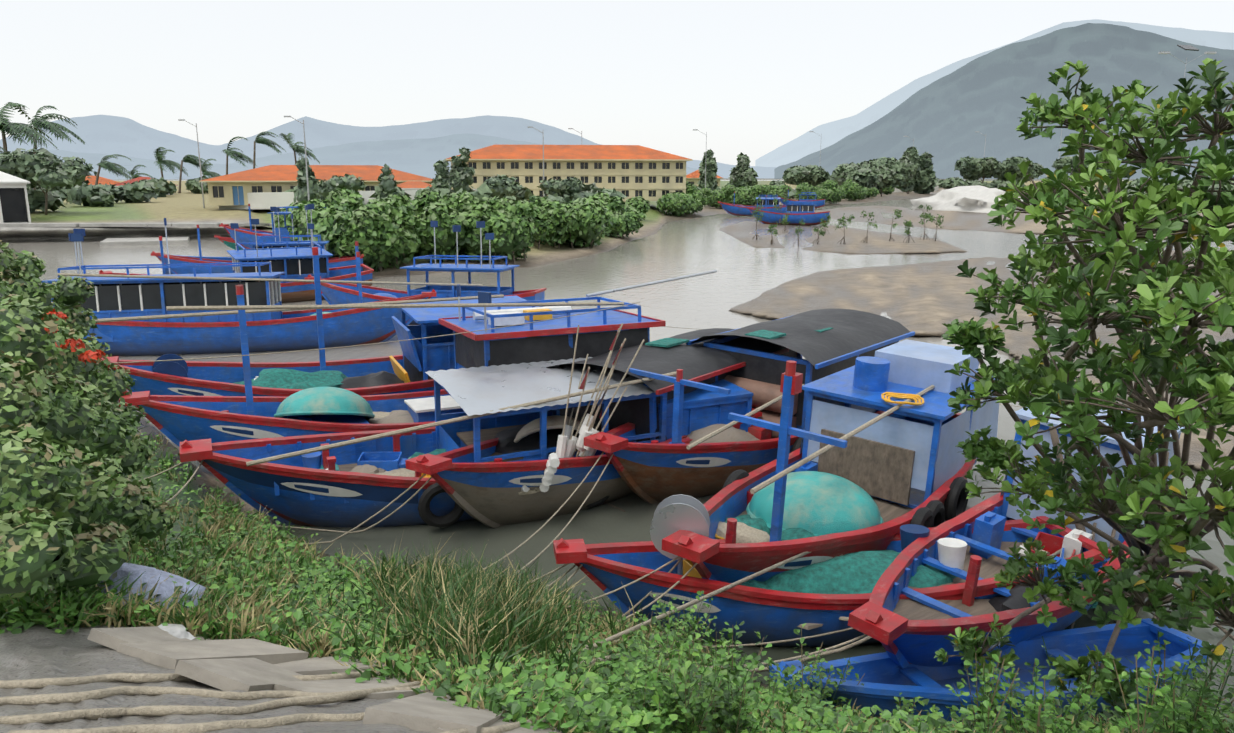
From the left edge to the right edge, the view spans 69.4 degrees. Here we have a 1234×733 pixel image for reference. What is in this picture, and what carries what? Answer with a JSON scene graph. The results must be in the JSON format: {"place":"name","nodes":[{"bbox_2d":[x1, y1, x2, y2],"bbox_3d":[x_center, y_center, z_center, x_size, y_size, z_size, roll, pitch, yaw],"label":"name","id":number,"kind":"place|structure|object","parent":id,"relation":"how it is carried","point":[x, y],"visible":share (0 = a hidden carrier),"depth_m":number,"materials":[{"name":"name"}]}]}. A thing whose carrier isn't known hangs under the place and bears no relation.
{"place":"outdoors","nodes":[
{"label":"outdoors","id":0,"kind":"place"},
{"bbox_2d":[0,171,30,222],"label":"white house","id":1,"kind":"structure","parent":0,"point":[14,205],"depth_m":77.12,"materials":[{"name":"white paint"}]},
{"bbox_2d":[85,176,119,187],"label":"house","id":2,"kind":"structure","parent":0,"point":[101,180],"depth_m":158.10,"materials":[{"name":"orange tile"}]},
{"bbox_2d":[10,133,697,179],"bbox_3d":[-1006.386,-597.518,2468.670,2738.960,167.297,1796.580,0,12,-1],"label":"mountain","id":3,"kind":"structure","parent":0,"point":[420,157],"depth_m":2852.74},
{"bbox_2d":[0,115,776,178],"bbox_3d":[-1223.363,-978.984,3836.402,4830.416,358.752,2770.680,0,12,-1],"label":"mountain","id":4,"kind":"structure","parent":0,"point":[109,135],"depth_m":4418.59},
{"bbox_2d":[0,180,1233,720],"bbox_3d":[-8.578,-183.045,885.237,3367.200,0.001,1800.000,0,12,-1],"label":"river water","id":5,"kind":"structure","parent":0,"point":[742,274],"depth_m":38.20,"materials":[{"name":"grey liquid"}]},
{"bbox_2d":[214,235,242,249],"bbox_3d":[-23.780,-8.444,60.629,6.635,1.166,1.310,-3,2,-15],"label":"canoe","id":6,"kind":"object","parent":5,"relation":"on","point":[229,242],"visible":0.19,"depth_m":59.81,"materials":[{"name":"wood"}]},
{"bbox_2d":[99,204,373,302],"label":"boat","id":7,"kind":"object","parent":5,"relation":"on","point":[294,262],"visible":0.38,"depth_m":36.28,"materials":[{"name":"blue wood"}]},
{"bbox_2d":[42,218,436,355],"bbox_3d":[-10.832,-2.358,26.601,10.635,4.171,2.810,-3,9,-12],"label":"fishing boat","id":8,"kind":"object","parent":5,"relation":"in","point":[115,297],"visible":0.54,"depth_m":25.47,"materials":[{"name":"blue wood"}]},
{"bbox_2d":[165,254,335,273],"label":"long boat","id":9,"kind":"object","parent":5,"relation":"on","point":[216,258],"visible":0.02,"depth_m":45.23,"materials":[{"name":"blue wood"}]},
{"bbox_2d":[151,205,363,273],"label":"boat","id":10,"kind":"object","parent":5,"relation":"on","point":[334,262],"visible":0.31,"depth_m":42.60,"materials":[{"name":"blue wood"}]},
{"bbox_2d":[219,204,324,248],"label":"fishing boat","id":11,"kind":"object","parent":5,"relation":"on","point":[245,235],"visible":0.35,"depth_m":55.25,"materials":[{"name":"blue wood"}]},
{"bbox_2d":[57,247,538,396],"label":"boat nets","id":12,"kind":"object","parent":5,"relation":"on","point":[409,367],"visible":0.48,"depth_m":18.54,"materials":[{"name":"blue wood"}]},
{"bbox_2d":[119,270,716,446],"bbox_3d":[-2.173,0.023,17.026,12.831,3.588,3.336,-7,14,-31],"label":"boat","id":13,"kind":"object","parent":5,"relation":"on","point":[176,419],"visible":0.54,"depth_m":15.78,"materials":[{"name":"blue wood"}]},
{"bbox_2d":[304,221,545,324],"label":"boat","id":14,"kind":"object","parent":5,"relation":"on","point":[338,293],"visible":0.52,"depth_m":31.04,"materials":[{"name":"blue wood"}]},
{"bbox_2d":[180,357,761,527],"bbox_3d":[-1.920,1.266,14.233,9.035,2.426,2.817,-6,16,-25],"label":"boat","id":15,"kind":"object","parent":5,"relation":"on","point":[349,479],"visible":0.54,"depth_m":13.41,"materials":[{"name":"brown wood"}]},
{"bbox_2d":[274,178,918,271],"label":"mangrove bushes","id":16,"kind":"object","parent":5,"relation":"on","point":[407,224],"depth_m":50.98,"materials":[{"name":"green plant"}]},
{"bbox_2d":[405,323,788,527],"bbox_3d":[-0.122,0.618,14.961,2.674,3.184,8.235,7,14,37],"label":"boat","id":17,"kind":"object","parent":5,"relation":"on","point":[497,492],"visible":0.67,"depth_m":13.29,"materials":[{"name":"wood"}]},
{"bbox_2d":[584,309,914,504],"bbox_3d":[2.482,0.710,15.952,2.725,2.594,8.635,12,17,38],"label":"boat","id":18,"kind":"object","parent":5,"relation":"on","point":[707,460],"visible":0.67,"depth_m":15.00,"materials":[{"name":"wood"}]},
{"bbox_2d":[718,192,785,215],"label":"boat","id":19,"kind":"object","parent":5,"relation":"on","point":[734,209],"visible":0.73,"depth_m":113.88,"materials":[{"name":"blue wood"}]},
{"bbox_2d":[747,196,829,225],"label":"boat","id":20,"kind":"object","parent":5,"relation":"on","point":[806,212],"visible":0.88,"depth_m":93.60,"materials":[{"name":"blue wood"}]},
{"bbox_2d":[779,189,825,207],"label":"boat","id":21,"kind":"object","parent":5,"relation":"on","point":[820,203],"visible":0.67,"depth_m":141.95,"materials":[{"name":"blue wood"}]},
{"bbox_2d":[661,339,998,582],"bbox_3d":[3.189,1.113,12.247,2.600,3.190,8.035,13,17,37],"label":"boat","id":22,"kind":"object","parent":5,"relation":"on","point":[876,461],"visible":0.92,"depth_m":12.34,"materials":[{"name":"blue wood"}]},
{"bbox_2d":[553,494,1111,646],"bbox_3d":[2.408,2.275,10.217,6.235,1.824,1.910,-2,9,-8],"label":"boat","id":23,"kind":"object","parent":5,"relation":"on","point":[821,597],"visible":0.54,"depth_m":9.62,"materials":[{"name":"blue wood"}]},
{"bbox_2d":[769,618,1210,726],"bbox_3d":[3.466,2.915,8.274,4.235,0.832,1.260,-3,4,-12],"label":"dinghy","id":24,"kind":"object","parent":5,"relation":"on","point":[885,680],"visible":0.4,"depth_m":8.39,"materials":[{"name":"blue wood"}]},
{"bbox_2d":[848,407,1184,668],"bbox_3d":[4.481,1.983,10.046,6.435,2.077,1.860,-12,22,-43],"label":"boat","id":25,"kind":"object","parent":5,"relation":"on","point":[916,628],"visible":0.42,"depth_m":9.43,"materials":[{"name":"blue wood"}]},
{"bbox_2d":[0,181,1233,732],"bbox_3d":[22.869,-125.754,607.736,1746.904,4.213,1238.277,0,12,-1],"label":"ground","id":26,"kind":"structure","parent":0,"point":[910,297],"depth_m":36.49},
{"bbox_2d":[0,103,57,151],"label":"palm","id":27,"kind":"object","parent":26,"relation":"on","point":[14,129],"depth_m":96.30,"materials":[{"name":"green plant"}]},
{"bbox_2d":[4,102,86,189],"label":"palm","id":28,"kind":"object","parent":26,"relation":"on","point":[52,127],"depth_m":110.19,"materials":[{"name":"green plant"}]},
{"bbox_2d":[0,147,96,214],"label":"tree","id":29,"kind":"object","parent":26,"relation":"on","point":[43,154],"depth_m":84.61,"materials":[{"name":"green plant"}]},
{"bbox_2d":[0,240,175,599],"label":"bush","id":30,"kind":"object","parent":26,"relation":"on","point":[36,385],"depth_m":6.18,"materials":[{"name":"green plant"}]},
{"bbox_2d":[41,308,105,364],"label":"red flowers","id":31,"kind":"object","parent":30,"relation":"attached to","point":[84,356],"visible":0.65,"depth_m":7.74,"materials":[{"name":"red plant"}]},
{"bbox_2d":[95,154,133,184],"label":"palm","id":32,"kind":"object","parent":26,"relation":"on","point":[108,165],"depth_m":152.43,"materials":[{"name":"green plant"}]},
{"bbox_2d":[0,223,271,245],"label":"quay kerb","id":33,"kind":"structure","parent":26,"relation":"on","point":[140,241],"depth_m":70.60,"materials":[{"name":"concrete"}]},
{"bbox_2d":[130,165,152,179],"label":"palm","id":34,"kind":"object","parent":26,"relation":"on","point":[136,175],"visible":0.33,"depth_m":189.36,"materials":[{"name":"green plant"}]},
{"bbox_2d":[114,177,177,194],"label":"house","id":35,"kind":"structure","parent":26,"relation":"on","point":[133,180],"depth_m":160.17,"materials":[{"name":"red tile"}]},
{"bbox_2d":[154,147,187,177],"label":"palm","id":36,"kind":"object","parent":26,"relation":"on","point":[160,161],"depth_m":181.77,"materials":[{"name":"green plant"}]},
{"bbox_2d":[178,155,212,192],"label":"palm","id":37,"kind":"object","parent":26,"relation":"on","point":[188,159],"depth_m":175.87,"materials":[{"name":"green plant"}]},
{"bbox_2d":[73,563,359,639],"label":"rubbish sacks","id":38,"kind":"object","parent":26,"relation":"on","point":[168,587],"visible":0.29,"depth_m":5.92,"materials":[{"name":"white plastic"}]},
{"bbox_2d":[221,136,256,174],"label":"palm","id":39,"kind":"object","parent":26,"relation":"on","point":[232,154],"depth_m":169.23,"materials":[{"name":"green plant"}]},
{"bbox_2d":[293,156,320,202],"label":"tree","id":40,"kind":"object","parent":26,"relation":"on","point":[299,178],"depth_m":81.47,"materials":[{"name":"green plant"}]},
{"bbox_2d":[199,165,432,205],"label":"building","id":41,"kind":"structure","parent":26,"relation":"on","point":[230,189],"depth_m":98.88,"materials":[{"name":"orange tile"}]},
{"bbox_2d":[87,626,561,732],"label":"stone slabs","id":42,"kind":"structure","parent":26,"relation":"on","point":[249,665],"depth_m":4.62,"materials":[{"name":"concrete"}]},
{"bbox_2d":[313,174,366,198],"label":"tree","id":43,"kind":"object","parent":26,"relation":"on","point":[333,182],"depth_m":72.47,"materials":[{"name":"green plant"}]},
{"bbox_2d":[374,163,399,199],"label":"tree","id":44,"kind":"object","parent":26,"relation":"on","point":[378,189],"depth_m":74.52,"materials":[{"name":"green plant"}]},
{"bbox_2d":[397,181,431,189],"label":"house","id":45,"kind":"structure","parent":26,"relation":"on","point":[412,185],"depth_m":94.42,"materials":[{"name":"orange tile"}]},
{"bbox_2d":[431,159,452,192],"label":"tree","id":46,"kind":"object","parent":26,"relation":"on","point":[437,179],"depth_m":88.66,"materials":[{"name":"green plant"}]},
{"bbox_2d":[448,147,475,192],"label":"tree","id":47,"kind":"object","parent":26,"relation":"on","point":[454,172],"depth_m":92.39,"materials":[{"name":"green plant"}]},
{"bbox_2d":[484,174,520,197],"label":"tree","id":48,"kind":"object","parent":26,"relation":"on","point":[507,189],"depth_m":83.68,"materials":[{"name":"green plant"}]},
{"bbox_2d":[0,302,1112,732],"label":"mooring ropes","id":49,"kind":"object","parent":26,"relation":"on","point":[302,698],"visible":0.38,"depth_m":3.97,"materials":[{"name":"beige fabric"}]},
{"bbox_2d":[537,177,585,196],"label":"tree","id":50,"kind":"object","parent":26,"relation":"on","point":[557,183],"depth_m":87.44,"materials":[{"name":"green plant"}]},
{"bbox_2d":[446,145,692,200],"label":"school building","id":51,"kind":"structure","parent":26,"relation":"on","point":[631,171],"depth_m":114.80,"materials":[{"name":"beige paint"}]},
{"bbox_2d":[219,186,938,208],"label":"boundary walls","id":52,"kind":"structure","parent":26,"relation":"on","point":[262,200],"depth_m":96.65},
{"bbox_2d":[605,502,625,511],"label":"debris sticks","id":53,"kind":"object","parent":26,"relation":"on","point":[615,506],"visible":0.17,"depth_m":13.76,"materials":[{"name":"wood"}]},
{"bbox_2d":[0,418,1233,732],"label":"bank grass weeds","id":54,"kind":"object","parent":26,"relation":"on","point":[490,638],"depth_m":5.66,"materials":[{"name":"green plant"}]},
{"bbox_2d":[934,58,1233,717],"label":"mangrove tree","id":55,"kind":"object","parent":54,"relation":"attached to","point":[1213,161],"depth_m":5.10,"materials":[{"name":"green plant"}]},
{"bbox_2d":[178,45,1216,207],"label":"street lamps","id":56,"kind":"object","parent":26,"relation":"on","point":[1188,47],"visible":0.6,"depth_m":102.47,"materials":[{"name":"grey metal"}]},
{"bbox_2d":[686,169,722,187],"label":"house","id":57,"kind":"structure","parent":26,"relation":"on","point":[693,178],"depth_m":225.16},
{"bbox_2d":[697,149,717,190],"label":"tree","id":58,"kind":"object","parent":26,"relation":"on","point":[712,174],"depth_m":193.03,"materials":[{"name":"green plant"}]},
{"bbox_2d":[728,152,757,187],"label":"tree","id":59,"kind":"object","parent":26,"relation":"on","point":[748,173],"depth_m":214.88,"materials":[{"name":"green plant"}]},
{"bbox_2d":[782,164,829,185],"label":"tree","id":60,"kind":"object","parent":26,"relation":"on","point":[800,172],"depth_m":216.87,"materials":[{"name":"green plant"}]},
{"bbox_2d":[830,162,879,188],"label":"tree","id":61,"kind":"object","parent":26,"relation":"on","point":[852,171],"depth_m":199.96,"materials":[{"name":"green plant"}]},
{"bbox_2d":[860,157,915,196],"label":"tree","id":62,"kind":"object","parent":26,"relation":"on","point":[885,167],"depth_m":220.45,"materials":[{"name":"green plant"}]},
{"bbox_2d":[897,146,920,193],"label":"tree","id":63,"kind":"object","parent":26,"relation":"on","point":[911,154],"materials":[{"name":"green plant"}]},
{"bbox_2d":[913,152,937,193],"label":"tree","id":64,"kind":"object","parent":26,"relation":"on","point":[925,177],"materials":[{"name":"green plant"}]},
{"bbox_2d":[910,185,1022,212],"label":"pile","id":65,"kind":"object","parent":26,"relation":"on","point":[978,198],"depth_m":134.31,"materials":[{"name":"white soil"}]},
{"bbox_2d":[954,156,1006,182],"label":"tree","id":66,"kind":"object","parent":26,"relation":"on","point":[964,165],"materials":[{"name":"green plant"}]},
{"bbox_2d":[998,156,1043,182],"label":"tree","id":67,"kind":"object","parent":26,"relation":"on","point":[1033,170],"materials":[{"name":"green plant"}]},
{"bbox_2d":[1051,155,1113,181],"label":"tree","id":68,"kind":"object","parent":26,"relation":"on","point":[1060,163],"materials":[{"name":"green plant"}]},
{"bbox_2d":[0,0,1233,165],"label":"sky","id":69,"kind":"structure","parent":0,"point":[755,76],"materials":[{"name":"white"}]},
{"bbox_2d":[118,178,1179,179],"bbox_3d":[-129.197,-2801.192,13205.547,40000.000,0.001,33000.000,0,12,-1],"label":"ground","id":70,"kind":"structure","parent":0,"point":[720,179],"depth_m":2173.71,"materials":[{"name":"green plant"}]},
{"bbox_2d":[201,159,219,177],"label":"palm","id":71,"kind":"object","parent":70,"relation":"on","point":[211,174],"depth_m":204.21,"materials":[{"name":"green plant"}]},
{"bbox_2d":[253,131,285,168],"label":"palm","id":72,"kind":"object","parent":70,"relation":"on","point":[263,140],"depth_m":166.61,"materials":[{"name":"green plant"}]},
{"bbox_2d":[279,133,319,163],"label":"palm","id":73,"kind":"object","parent":70,"relation":"on","point":[296,148],"depth_m":182.88,"materials":[{"name":"green plant"}]},
{"bbox_2d":[26,175,1233,212],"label":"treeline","id":74,"kind":"object","parent":70,"relation":"on","point":[140,191],"depth_m":107.95,"materials":[{"name":"green plant"}]},
{"bbox_2d":[751,196,943,245],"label":"mangrove saplings","id":75,"kind":"object","parent":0,"point":[907,223],"depth_m":68.38,"materials":[{"name":"green plant"}]},
{"bbox_2d":[755,19,1233,166],"bbox_3d":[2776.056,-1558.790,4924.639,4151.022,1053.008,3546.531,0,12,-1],"label":"mountain","id":76,"kind":"structure","parent":0,"point":[808,142],"depth_m":6099.39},
{"bbox_2d":[774,23,1233,178],"bbox_3d":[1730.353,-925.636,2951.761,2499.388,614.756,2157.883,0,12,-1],"label":"mountain","id":77,"kind":"structure","parent":0,"point":[942,120],"depth_m":3292.03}
]}

